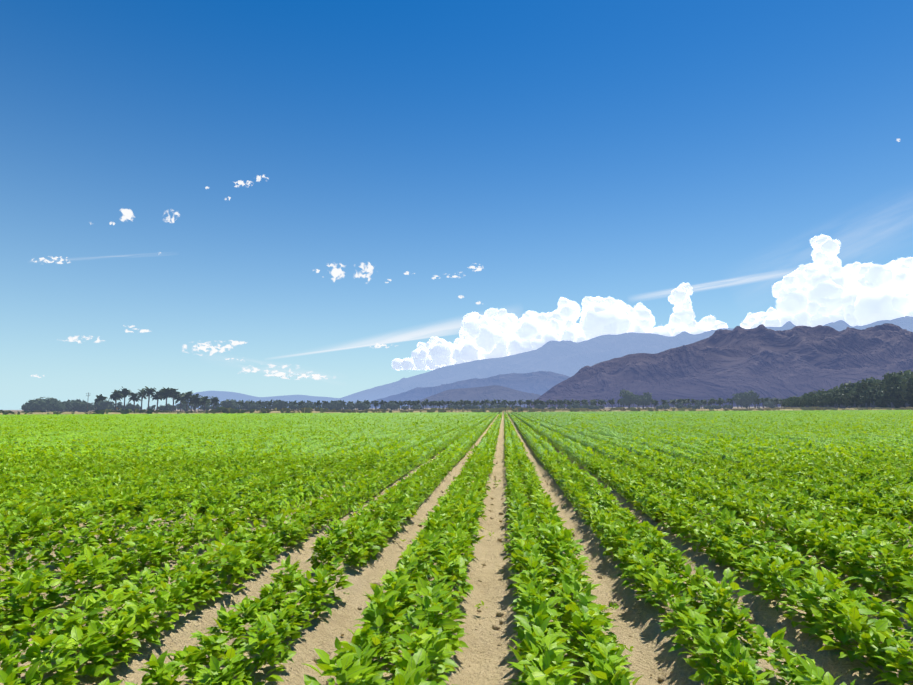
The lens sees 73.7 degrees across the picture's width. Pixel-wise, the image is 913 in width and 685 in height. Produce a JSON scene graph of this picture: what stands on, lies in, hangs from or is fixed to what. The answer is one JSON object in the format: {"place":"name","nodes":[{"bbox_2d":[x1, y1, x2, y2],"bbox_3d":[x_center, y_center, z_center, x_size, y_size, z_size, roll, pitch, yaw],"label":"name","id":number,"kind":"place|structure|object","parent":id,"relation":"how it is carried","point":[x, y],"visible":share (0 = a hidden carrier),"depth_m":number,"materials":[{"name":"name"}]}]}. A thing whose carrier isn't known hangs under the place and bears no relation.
{"place":"outdoors","nodes":[
{"label":"outdoors","id":0,"kind":"place"},
{"bbox_2d":[174,391,338,408],"bbox_3d":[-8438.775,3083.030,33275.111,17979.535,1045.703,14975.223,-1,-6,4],"label":"hill","id":1,"kind":"structure","parent":0,"point":[223,396],"depth_m":33915.89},
{"bbox_2d":[306,322,461,353],"bbox_3d":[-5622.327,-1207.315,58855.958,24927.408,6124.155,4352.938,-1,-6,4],"label":"cloud","id":2,"kind":"structure","parent":0,"point":[430,332],"depth_m":58943.93,"materials":[{"name":"white"}]},
{"bbox_2d":[94,386,783,411],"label":"trees","id":3,"kind":"object","parent":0,"point":[168,392],"materials":[{"name":"green plant"}]},
{"bbox_2d":[0,408,894,414],"bbox_3d":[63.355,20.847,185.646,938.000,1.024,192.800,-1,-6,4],"label":"dry grass berm","id":4,"kind":"structure","parent":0,"point":[457,411],"depth_m":173.10,"materials":[{"name":"beige plant"}]},
{"bbox_2d":[0,0,912,409],"label":"sky","id":5,"kind":"structure","parent":0,"point":[631,152],"materials":[{"name":"blue"}]},
{"bbox_2d":[3,407,912,531],"bbox_3d":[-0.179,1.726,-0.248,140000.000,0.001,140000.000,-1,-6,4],"label":"ground","id":6,"kind":"structure","parent":0,"point":[606,408],"depth_m":783.08,"materials":[{"name":"beige soil"}]},
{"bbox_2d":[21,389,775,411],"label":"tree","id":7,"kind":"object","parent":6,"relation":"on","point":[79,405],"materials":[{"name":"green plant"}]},
{"bbox_2d":[19,457,873,684],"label":"soil clods","id":8,"kind":"object","parent":6,"relation":"on","point":[497,627],"visible":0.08,"depth_m":5.02,"materials":[{"name":"beige soil"}]},
{"bbox_2d":[0,438,912,684],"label":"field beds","id":9,"kind":"object","parent":6,"relation":"on","point":[639,620],"visible":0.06,"depth_m":4.98,"materials":[{"name":"soil"}]},
{"bbox_2d":[0,494,912,684],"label":"crop","id":10,"kind":"object","parent":9,"relation":"on","point":[537,611],"visible":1,"depth_m":4.53,"materials":[{"name":"green plant"}]},
{"bbox_2d":[0,450,912,533],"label":"crop","id":11,"kind":"object","parent":9,"relation":"on","point":[517,491],"visible":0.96,"depth_m":10.77,"materials":[{"name":"green plant"}]},
{"bbox_2d":[106,474,909,651],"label":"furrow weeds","id":12,"kind":"object","parent":9,"relation":"on","point":[620,645],"visible":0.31,"depth_m":4.99,"materials":[{"name":"green plant"}]},
{"bbox_2d":[0,406,912,414],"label":"weed strip","id":13,"kind":"object","parent":6,"relation":"on","point":[263,410],"visible":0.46,"depth_m":175.41,"materials":[{"name":"green plant"}]},
{"bbox_2d":[780,370,912,407],"bbox_3d":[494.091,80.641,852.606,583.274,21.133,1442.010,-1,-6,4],"label":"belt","id":14,"kind":"object","parent":6,"relation":"on","point":[895,389],"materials":[{"name":"green plant"}]},
{"bbox_2d":[31,139,899,379],"bbox_3d":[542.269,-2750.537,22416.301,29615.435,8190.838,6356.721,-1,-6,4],"label":"cloud","id":15,"kind":"structure","parent":0,"point":[335,271],"depth_m":23596.90,"materials":[{"name":"white"}]},
{"bbox_2d":[370,371,569,407],"bbox_3d":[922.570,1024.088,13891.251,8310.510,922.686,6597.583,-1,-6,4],"label":"mountain","id":16,"kind":"structure","parent":0,"point":[540,382],"depth_m":14350.80,"materials":[{"name":"blue stone"}]},
{"bbox_2d":[409,385,540,407],"bbox_3d":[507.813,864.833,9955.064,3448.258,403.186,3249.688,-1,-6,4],"label":"mountain","id":17,"kind":"structure","parent":0,"point":[493,392],"depth_m":9785.04,"materials":[{"name":"blue stone"}]},
{"bbox_2d":[473,413,535,438],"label":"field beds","id":18,"kind":"object","parent":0,"point":[501,435],"depth_m":46.02,"materials":[{"name":"soil"}]},
{"bbox_2d":[0,410,912,523],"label":"crop","id":19,"kind":"object","parent":18,"relation":"on","point":[613,434],"visible":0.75,"depth_m":26.34,"materials":[{"name":"green plant"}]},
{"bbox_2d":[0,423,912,464],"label":"crop","id":20,"kind":"object","parent":18,"relation":"on","point":[737,454],"visible":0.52,"depth_m":22.37,"materials":[{"name":"green plant"}]},
{"bbox_2d":[0,412,912,430],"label":"crop","id":21,"kind":"object","parent":18,"relation":"on","point":[431,421],"visible":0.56,"depth_m":60.13,"materials":[{"name":"green plant"}]},
{"bbox_2d":[334,316,912,407],"bbox_3d":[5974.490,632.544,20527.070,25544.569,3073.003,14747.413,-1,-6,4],"label":"mountain massif","id":22,"kind":"structure","parent":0,"point":[569,358],"depth_m":22915.97,"materials":[{"name":"blue stone"}]},
{"bbox_2d":[391,235,912,370],"bbox_3d":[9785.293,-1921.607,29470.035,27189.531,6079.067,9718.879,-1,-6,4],"label":"cloud","id":23,"kind":"structure","parent":0,"point":[824,287],"depth_m":30200.97,"materials":[{"name":"white"}]},
{"bbox_2d":[525,323,912,407],"bbox_3d":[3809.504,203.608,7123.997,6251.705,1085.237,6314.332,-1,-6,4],"label":"mountain","id":24,"kind":"structure","parent":0,"point":[765,362],"depth_m":6250.54,"materials":[{"name":"grey stone"}]},
{"bbox_2d":[664,274,778,293],"bbox_3d":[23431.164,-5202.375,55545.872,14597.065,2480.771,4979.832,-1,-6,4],"label":"cloud","id":25,"kind":"structure","parent":0,"point":[752,279],"depth_m":54857.86,"materials":[{"name":"white"}]}
]}

